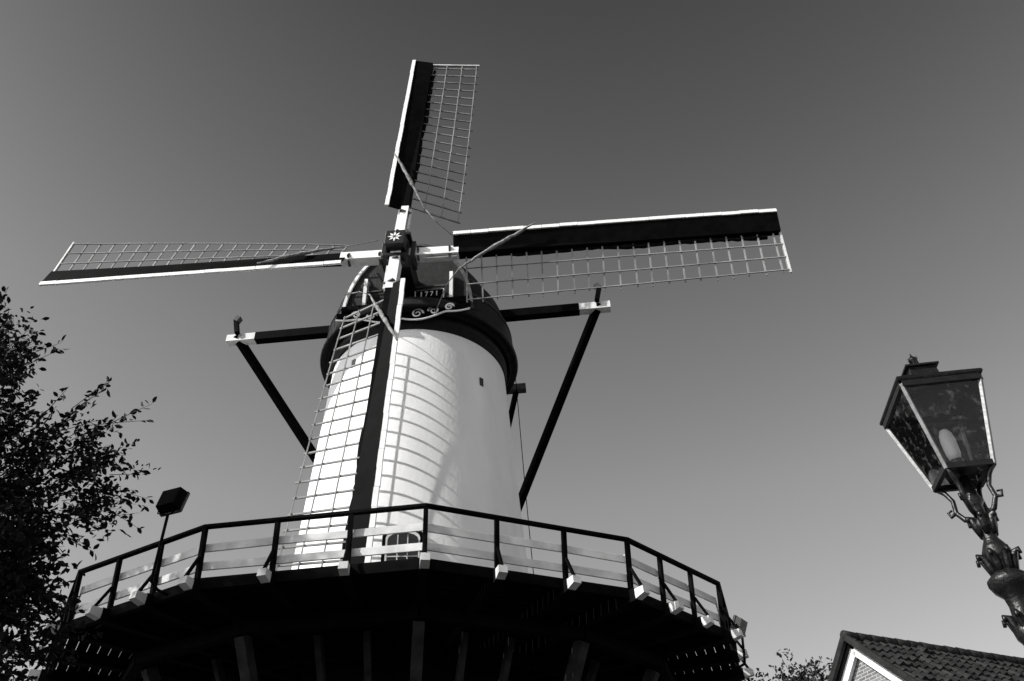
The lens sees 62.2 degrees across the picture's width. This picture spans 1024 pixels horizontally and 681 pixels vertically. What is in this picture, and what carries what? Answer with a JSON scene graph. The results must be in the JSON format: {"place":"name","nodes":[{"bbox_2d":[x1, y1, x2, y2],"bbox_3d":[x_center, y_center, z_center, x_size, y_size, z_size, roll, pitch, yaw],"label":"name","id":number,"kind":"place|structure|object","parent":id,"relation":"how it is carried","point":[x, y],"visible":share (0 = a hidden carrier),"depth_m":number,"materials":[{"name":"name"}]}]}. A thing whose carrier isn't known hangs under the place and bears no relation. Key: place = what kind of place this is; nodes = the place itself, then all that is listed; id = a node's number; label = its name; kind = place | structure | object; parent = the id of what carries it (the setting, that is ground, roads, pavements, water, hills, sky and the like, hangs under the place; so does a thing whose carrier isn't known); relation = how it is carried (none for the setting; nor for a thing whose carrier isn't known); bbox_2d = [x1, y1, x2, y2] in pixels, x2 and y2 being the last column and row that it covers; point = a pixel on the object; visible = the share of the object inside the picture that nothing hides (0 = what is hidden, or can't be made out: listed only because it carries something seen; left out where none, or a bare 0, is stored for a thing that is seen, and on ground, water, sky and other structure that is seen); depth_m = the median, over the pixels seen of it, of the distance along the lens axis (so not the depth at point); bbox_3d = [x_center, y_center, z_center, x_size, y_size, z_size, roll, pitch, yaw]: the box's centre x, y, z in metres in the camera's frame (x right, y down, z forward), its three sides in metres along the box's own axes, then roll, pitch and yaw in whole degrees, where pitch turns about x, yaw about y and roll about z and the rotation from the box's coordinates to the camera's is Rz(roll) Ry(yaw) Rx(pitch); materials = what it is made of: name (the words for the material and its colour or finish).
{"place":"outdoors","nodes":[
{"label":"outdoors","id":0,"kind":"place"},
{"bbox_2d":[0,0,1023,680],"label":"sky","id":1,"kind":"structure","parent":0,"point":[730,429],"materials":[{"name":"grey"}]},
{"bbox_3d":[15.546,11.306,16.048,11.592,5.390,5.475,-3,-40,0],"label":"side wall front","id":2,"kind":"object","parent":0,"visible":0},
{"bbox_2d":[841,647,903,680],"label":"white trim and window","id":3,"kind":"structure","parent":2,"relation":"on","point":[854,654],"depth_m":19.75,"materials":[{"name":"paint"}]},
{"label":"ground","id":4,"kind":"structure","parent":0,"visible":0},
{"bbox_2d":[0,286,160,680],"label":"leafy tree","id":5,"kind":"object","parent":4,"relation":"on","point":[24,536],"visible":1,"depth_m":10.06,"materials":[{"name":"black plant"}]},
{"bbox_2d":[28,60,791,680],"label":"windmill","id":6,"kind":"object","parent":4,"relation":"on","point":[408,560],"visible":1,"depth_m":18.24,"materials":[{"name":"wood"}]},
{"bbox_2d":[150,487,189,595],"bbox_3d":[-6.130,3.516,14.903,0.503,1.976,0.393,-12,-41,11],"label":"floodlight","id":7,"kind":"object","parent":6,"relation":"attached to","point":[172,501],"visible":1,"depth_m":15.22,"materials":[{"name":"black paint"}]},
{"bbox_2d":[351,359,482,560],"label":"tower windows","id":8,"kind":"structure","parent":6,"relation":"in","point":[412,537],"depth_m":18.81,"materials":[{"name":"black paint"}]},
{"bbox_2d":[727,615,747,668],"bbox_3d":[4.674,6.276,17.602,0.564,1.075,0.396,-18,-42,17],"label":"floodlight","id":9,"kind":"object","parent":6,"relation":"attached to","point":[740,623],"visible":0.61,"depth_m":17.66,"materials":[{"name":"black paint"}]},
{"bbox_2d":[744,668,793,680],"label":"background tree","id":10,"kind":"object","parent":4,"relation":"on","point":[761,675],"visible":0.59,"depth_m":28.04,"materials":[{"name":"black plant"}]},
{"bbox_2d":[765,648,831,680],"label":"background tree","id":11,"kind":"object","parent":4,"relation":"on","point":[804,673],"visible":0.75,"depth_m":28.87,"materials":[{"name":"black plant"}]},
{"bbox_2d":[851,659,890,680],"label":"gable wall","id":12,"kind":"structure","parent":4,"relation":"on","point":[863,671],"depth_m":19.65,"materials":[{"name":"brick"}]},
{"bbox_2d":[828,630,1023,680],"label":"tile roof","id":13,"kind":"structure","parent":12,"relation":"on","point":[907,660],"depth_m":20.09,"materials":[{"name":"grey tile"}]},
{"bbox_2d":[880,354,1023,644],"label":"street lamp","id":14,"kind":"object","parent":4,"relation":"on","point":[934,422],"visible":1,"depth_m":4.21,"materials":[{"name":"metal"}]}
]}

